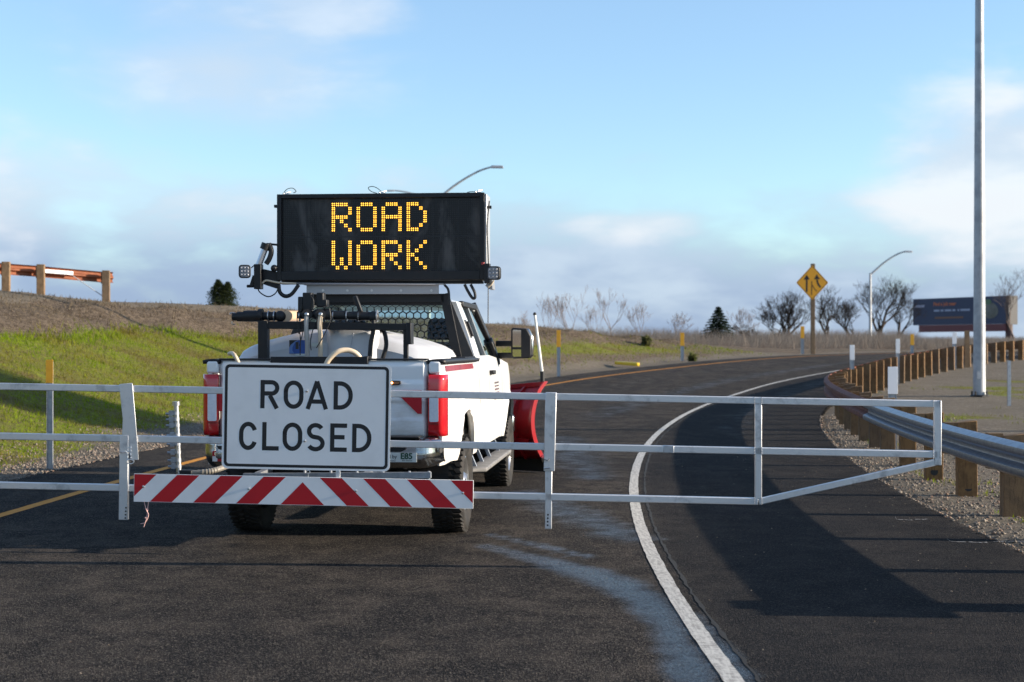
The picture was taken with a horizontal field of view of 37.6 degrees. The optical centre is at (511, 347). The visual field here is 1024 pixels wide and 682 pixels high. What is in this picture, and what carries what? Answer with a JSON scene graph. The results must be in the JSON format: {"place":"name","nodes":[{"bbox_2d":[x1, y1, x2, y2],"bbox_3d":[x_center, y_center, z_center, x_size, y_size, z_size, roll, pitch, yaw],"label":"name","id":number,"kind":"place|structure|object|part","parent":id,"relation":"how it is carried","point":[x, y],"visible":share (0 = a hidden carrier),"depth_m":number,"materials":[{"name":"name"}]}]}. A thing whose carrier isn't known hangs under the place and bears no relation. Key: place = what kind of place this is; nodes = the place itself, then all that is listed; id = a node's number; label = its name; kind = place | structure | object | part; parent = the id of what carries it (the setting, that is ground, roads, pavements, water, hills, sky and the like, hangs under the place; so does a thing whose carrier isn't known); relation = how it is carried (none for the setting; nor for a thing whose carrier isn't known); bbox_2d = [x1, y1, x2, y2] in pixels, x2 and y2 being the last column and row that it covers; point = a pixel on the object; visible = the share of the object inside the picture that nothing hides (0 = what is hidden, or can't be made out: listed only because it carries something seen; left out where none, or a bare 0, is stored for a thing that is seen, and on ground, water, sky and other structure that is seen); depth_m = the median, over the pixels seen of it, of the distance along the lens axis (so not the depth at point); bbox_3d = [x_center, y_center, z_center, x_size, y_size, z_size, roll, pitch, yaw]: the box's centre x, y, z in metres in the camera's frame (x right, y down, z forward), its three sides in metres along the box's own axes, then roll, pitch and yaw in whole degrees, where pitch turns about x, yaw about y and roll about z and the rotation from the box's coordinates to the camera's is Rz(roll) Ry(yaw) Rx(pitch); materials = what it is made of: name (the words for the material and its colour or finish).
{"place":"outdoors","nodes":[
{"label":"outdoors","id":0,"kind":"place"},
{"bbox_2d":[0,351,1023,681],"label":"road","id":1,"kind":"structure","parent":0,"point":[316,593],"depth_m":10.56,"materials":[{"name":"grey asphalt"}]},
{"bbox_2d":[165,283,533,531],"bbox_3d":[-1.243,0.436,15.018,2.686,2.328,6.950,0,0,5],"label":"pickup truck","id":2,"kind":"object","parent":1,"relation":"on","point":[476,364],"visible":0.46,"depth_m":12.98,"materials":[{"name":"white metal"}]},
{"bbox_2d":[227,293,455,374],"bbox_3d":[-1.415,0.133,13.092,1.670,1.167,2.358,0,0,5],"label":"spray tank","id":3,"kind":"object","parent":2,"relation":"on","point":[330,340],"visible":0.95,"depth_m":12.23,"materials":[{"name":"plastic"}]},
{"bbox_2d":[239,186,500,303],"bbox_3d":[-1.339,-0.976,14.346,2.512,1.133,0.406,0,0,5],"label":"message board","id":4,"kind":"object","parent":2,"relation":"attached to","point":[382,237],"visible":1,"depth_m":14.25,"materials":[{"name":"black metal"}]},
{"bbox_3d":[-0.409,-0.168,15.149,0.193,0.529,0.460,0,0,5],"label":"rear side window","id":5,"kind":"part","parent":2,"relation":"part of","materials":[{"name":"black glass"}]},
{"bbox_3d":[-0.321,-0.152,16.085,0.203,0.561,1.260,0,0,5],"label":"front side window","id":6,"kind":"part","parent":2,"relation":"part of","materials":[{"name":"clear glass"}]},
{"bbox_3d":[-0.189,0.526,15.984,0.111,0.900,1.338,0,0,5],"label":"door","id":7,"kind":"part","parent":2,"relation":"part of","materials":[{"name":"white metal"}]},
{"bbox_2d":[473,312,547,471],"bbox_3d":[-0.889,0.548,18.902,2.719,1.996,1.150,0,0,5],"label":"snow plow","id":8,"kind":"object","parent":2,"relation":"attached to","point":[525,432],"visible":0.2,"depth_m":18.73,"materials":[{"name":"red metal"}]},
{"bbox_2d":[0,383,941,528],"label":"road gate","id":9,"kind":"structure","parent":1,"relation":"on","point":[129,438],"depth_m":10.88,"materials":[{"name":"metal"}]},
{"bbox_2d":[134,474,473,508],"bbox_3d":[-1.529,1.044,10.965,2.504,0.243,0.020,0,0,3],"label":"barricade board","id":10,"kind":"object","parent":9,"relation":"attached to","point":[325,491],"visible":1,"depth_m":10.96,"materials":[{"name":"red metal"}]},
{"bbox_2d":[140,502,148,526],"bbox_3d":[-2.696,1.222,11.040,0.065,0.185,0.049,0,0,0],"label":"twine","id":11,"kind":"object","parent":10,"relation":"hanging from","point":[146,518],"visible":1,"depth_m":11.02,"materials":[{"name":"white fabric"}]},
{"bbox_2d":[222,362,390,471],"bbox_3d":[-1.504,0.502,10.975,1.251,0.798,0.010,0,0,3],"label":"road sign","id":12,"kind":"object","parent":9,"relation":"attached to","point":[304,416],"visible":1,"depth_m":10.98,"materials":[{"name":"white metal"}]},
{"bbox_2d":[0,351,999,516],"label":"yellow line","id":13,"kind":"object","parent":1,"relation":"on","point":[62,497],"visible":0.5,"depth_m":16.50,"materials":[{"name":"paint"}]},
{"bbox_2d":[643,379,793,681],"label":"pavement joint","id":14,"kind":"object","parent":1,"relation":"on","point":[715,624],"visible":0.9,"depth_m":10.40,"materials":[{"name":"black"}]},
{"bbox_2d":[629,355,998,681],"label":"edge line","id":15,"kind":"object","parent":1,"relation":"on","point":[717,657],"visible":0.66,"depth_m":10.09,"materials":[{"name":"white paint"}]},
{"bbox_2d":[895,517,1019,542],"bbox_3d":[3.731,1.592,13.235,0.598,0.006,1.874,0,0,-13],"label":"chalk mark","id":16,"kind":"object","parent":1,"relation":"on","point":[978,542],"visible":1,"depth_m":12.38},
{"bbox_2d":[0,291,1023,550],"bbox_3d":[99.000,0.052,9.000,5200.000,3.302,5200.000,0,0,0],"label":"ground","id":17,"kind":"structure","parent":0,"point":[952,395],"depth_m":36.02,"materials":[{"name":"green plant"}]},
{"bbox_2d":[46,360,52,468],"bbox_3d":[-5.969,1.007,19.400,0.094,1.711,0.036,0,0,0],"label":"delineator","id":18,"kind":"object","parent":17,"relation":"on","point":[49,414],"visible":0.84,"depth_m":19.41,"materials":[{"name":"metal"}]},
{"bbox_2d":[0,262,113,301],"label":"guardrail","id":19,"kind":"object","parent":17,"relation":"on","point":[40,272],"visible":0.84,"depth_m":42.28,"materials":[{"name":"brown"}]},
{"bbox_2d":[206,279,240,305],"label":"conifer","id":20,"kind":"object","parent":17,"relation":"on","point":[220,293],"visible":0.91,"depth_m":94.77,"materials":[{"name":"green plant"}]},
{"bbox_2d":[0,288,710,356],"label":"dry weeds","id":21,"kind":"object","parent":17,"relation":"on","point":[206,314],"visible":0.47,"depth_m":42.32,"materials":[{"name":"brown plant"}]},
{"bbox_2d":[387,190,411,192],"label":"street lamp","id":22,"kind":"object","parent":17,"relation":"on","point":[398,191],"visible":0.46,"depth_m":149.94,"materials":[{"name":"metal"}]},
{"bbox_2d":[427,165,502,317],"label":"street lamp","id":23,"kind":"object","parent":17,"relation":"on","point":[468,176],"visible":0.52,"depth_m":91.94,"materials":[{"name":"metal"}]},
{"bbox_2d":[0,319,1023,523],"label":"grass","id":24,"kind":"structure","parent":17,"relation":"on","point":[96,337],"depth_m":33.15,"materials":[{"name":"green plant"}]},
{"bbox_2d":[0,412,1023,676],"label":"gravel","id":25,"kind":"structure","parent":17,"relation":"on","point":[156,446],"depth_m":19.33,"materials":[{"name":"grey gravel"}]},
{"bbox_2d":[510,310,530,324],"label":"thin tree","id":26,"kind":"object","parent":17,"relation":"on","point":[523,320],"visible":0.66,"depth_m":117.54,"materials":[{"name":"grey plant"}]},
{"bbox_2d":[539,292,562,326],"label":"thin tree","id":27,"kind":"object","parent":17,"relation":"on","point":[548,309],"visible":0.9,"depth_m":120.87,"materials":[{"name":"grey plant"}]},
{"bbox_2d":[557,330,560,376],"bbox_3d":[1.520,0.333,49.000,0.130,1.831,0.036,0,0,0],"label":"delineator","id":28,"kind":"object","parent":17,"relation":"on","point":[558,349],"visible":0.84,"depth_m":49.01,"materials":[{"name":"metal"}]},
{"bbox_2d":[540,285,587,330],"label":"thin tree","id":29,"kind":"object","parent":17,"relation":"on","point":[562,306],"visible":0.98,"depth_m":119.57,"materials":[{"name":"grey plant"}]},
{"bbox_2d":[577,307,603,330],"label":"thin tree","id":30,"kind":"object","parent":17,"relation":"on","point":[590,316],"visible":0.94,"depth_m":126.08,"materials":[{"name":"grey plant"}]},
{"bbox_2d":[595,287,628,332],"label":"thin tree","id":31,"kind":"object","parent":17,"relation":"on","point":[603,299],"visible":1,"depth_m":124.66,"materials":[{"name":"grey plant"}]},
{"bbox_2d":[615,361,639,365],"bbox_3d":[4.375,0.595,57.150,0.140,0.175,1.846,0,0,-23],"label":"fallen marker","id":32,"kind":"object","parent":17,"relation":"on","point":[626,363],"visible":1,"depth_m":56.96,"materials":[{"name":"yellow plastic"}]},
{"bbox_2d":[623,301,651,333],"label":"thin tree","id":33,"kind":"object","parent":17,"relation":"on","point":[637,310],"visible":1,"depth_m":130.38,"materials":[{"name":"grey plant"}]},
{"bbox_2d":[640,334,652,345],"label":"bush","id":34,"kind":"object","parent":17,"relation":"on","point":[646,340],"visible":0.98,"depth_m":67.86,"materials":[{"name":"green plant"}]},
{"bbox_2d":[680,333,683,360],"bbox_3d":[7.140,0.099,63.000,0.170,1.477,0.036,0,0,0],"label":"delineator","id":35,"kind":"object","parent":17,"relation":"on","point":[681,346],"visible":0.84,"depth_m":63.01,"materials":[{"name":"metal"}]},
{"bbox_2d":[671,314,693,334],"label":"thin tree","id":36,"kind":"object","parent":17,"relation":"on","point":[677,321],"visible":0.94,"depth_m":131.48,"materials":[{"name":"grey plant"}]},
{"bbox_2d":[686,352,698,360],"bbox_3d":[7.422,0.414,61.962,0.538,0.645,0.677,0,0,32],"label":"bush","id":37,"kind":"object","parent":17,"relation":"on","point":[692,357],"visible":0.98,"depth_m":61.91,"materials":[{"name":"green plant"}]},
{"bbox_2d":[700,307,733,341],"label":"conifer","id":38,"kind":"object","parent":17,"relation":"on","point":[716,324],"visible":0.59,"depth_m":109.75,"materials":[{"name":"green plant"}]},
{"bbox_2d":[727,309,759,334],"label":"thin tree","id":39,"kind":"object","parent":17,"relation":"on","point":[736,317],"visible":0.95,"depth_m":139.57,"materials":[{"name":"grey plant"}]},
{"bbox_2d":[729,322,758,338],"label":"bare tree","id":40,"kind":"object","parent":17,"relation":"on","point":[738,331],"visible":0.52,"depth_m":120.03,"materials":[{"name":"grey plant"}]},
{"bbox_2d":[498,322,1023,349],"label":"brush","id":41,"kind":"object","parent":17,"relation":"on","point":[860,340],"visible":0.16,"depth_m":99.42,"materials":[{"name":"brown plant"}]},
{"bbox_2d":[751,308,798,334],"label":"bare tree","id":42,"kind":"object","parent":17,"relation":"on","point":[767,318],"visible":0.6,"depth_m":163.24,"materials":[{"name":"brown plant"}]},
{"bbox_2d":[755,287,810,336],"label":"bare tree","id":43,"kind":"object","parent":17,"relation":"on","point":[783,305],"visible":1,"depth_m":150.18,"materials":[{"name":"brown plant"}]},
{"bbox_2d":[801,326,803,353],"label":"delineator","id":44,"kind":"object","parent":17,"relation":"on","point":[802,339],"visible":0.84,"depth_m":75.01,"materials":[{"name":"metal"}]},
{"bbox_2d":[797,264,827,353],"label":"warning sign","id":45,"kind":"object","parent":17,"relation":"on","point":[812,282],"visible":0.89,"depth_m":73.98,"materials":[{"name":"yellow metal"}]},
{"bbox_2d":[806,284,849,333],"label":"bare tree","id":46,"kind":"object","parent":17,"relation":"on","point":[830,318],"visible":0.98,"depth_m":149.38,"materials":[{"name":"brown plant"}]},
{"bbox_2d":[815,297,863,332],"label":"bare tree","id":47,"kind":"object","parent":17,"relation":"on","point":[848,313],"visible":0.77,"depth_m":159.29,"materials":[{"name":"brown plant"}]},
{"bbox_2d":[850,345,854,368],"bbox_3d":[8.150,0.756,36.000,0.115,1.658,0.036,0,0,0],"label":"delineator","id":48,"kind":"object","parent":17,"relation":"on","point":[852,353],"visible":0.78,"depth_m":35.98,"materials":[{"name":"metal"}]},
{"bbox_2d":[853,273,920,334],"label":"bare tree","id":49,"kind":"object","parent":17,"relation":"on","point":[884,322],"visible":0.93,"depth_m":155.98,"materials":[{"name":"brown plant"}]},
{"bbox_2d":[869,251,911,336],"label":"street lamp","id":50,"kind":"object","parent":17,"relation":"on","point":[870,302],"visible":0.75,"depth_m":139.92,"materials":[{"name":"metal"}]},
{"bbox_2d":[888,367,897,449],"bbox_3d":[5.573,1.044,22.000,0.145,1.540,0.036,0,0,0],"label":"delineator","id":51,"kind":"object","parent":17,"relation":"on","point":[892,382],"visible":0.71,"depth_m":21.98,"materials":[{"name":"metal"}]},
{"bbox_2d":[896,339,899,384],"bbox_3d":[11.197,0.556,43.600,0.120,1.644,0.036,0,0,0],"label":"delineator","id":52,"kind":"object","parent":17,"relation":"on","point":[898,348],"visible":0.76,"depth_m":43.59,"materials":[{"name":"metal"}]},
{"bbox_2d":[874,289,927,334],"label":"bare tree","id":53,"kind":"object","parent":17,"relation":"on","point":[900,317],"visible":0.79,"depth_m":160.08,"materials":[{"name":"brown plant"}]},
{"bbox_2d":[910,334,913,353],"bbox_3d":[16.116,0.146,60.500,0.150,1.415,0.036,0,0,0],"label":"delineator","id":54,"kind":"object","parent":17,"relation":"on","point":[911,343],"visible":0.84,"depth_m":60.48,"materials":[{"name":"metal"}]},
{"bbox_2d":[824,340,1023,516],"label":"guardrail","id":55,"kind":"object","parent":17,"relation":"on","point":[967,445],"visible":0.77,"depth_m":19.32,"materials":[{"name":"grey"}]},
{"bbox_2d":[952,332,956,368],"bbox_3d":[15.961,0.241,54.200,0.160,1.612,0.036,0,0,0],"label":"delineator","id":56,"kind":"object","parent":17,"relation":"on","point":[954,338],"visible":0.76,"depth_m":54.18,"materials":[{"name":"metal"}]},
{"bbox_2d":[913,296,1017,339],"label":"billboard","id":57,"kind":"object","parent":17,"relation":"on","point":[950,314],"visible":0.91,"depth_m":197.73,"materials":[{"name":"blue metal"}]},
{"bbox_2d":[964,331,969,367],"bbox_3d":[16.659,0.189,55.005,0.180,1.653,0.050,0,0,0],"label":"wooden post","id":58,"kind":"object","parent":17,"relation":"on","point":[966,349],"visible":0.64,"depth_m":54.98,"materials":[{"name":"brown wood"}]},
{"bbox_2d":[970,0,988,396],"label":"street lamp","id":59,"kind":"object","parent":17,"relation":"on","point":[979,366],"visible":0.92,"depth_m":37.89,"materials":[{"name":"metal"}]},
{"bbox_2d":[989,269,1023,338],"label":"bare tree","id":60,"kind":"object","parent":17,"relation":"on","point":[1005,304],"visible":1,"depth_m":150.19,"materials":[{"name":"brown plant"}]},
{"bbox_2d":[1007,361,1010,405],"bbox_3d":[11.255,0.948,34.005,0.070,1.325,0.050,0,0,0],"label":"steel post","id":61,"kind":"object","parent":17,"relation":"on","point":[1008,383],"visible":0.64,"depth_m":33.98,"materials":[{"name":"grey metal"}]},
{"bbox_2d":[0,0,1023,339],"label":"sky","id":62,"kind":"structure","parent":0,"point":[693,158],"materials":[{"name":"blue"}]}
]}

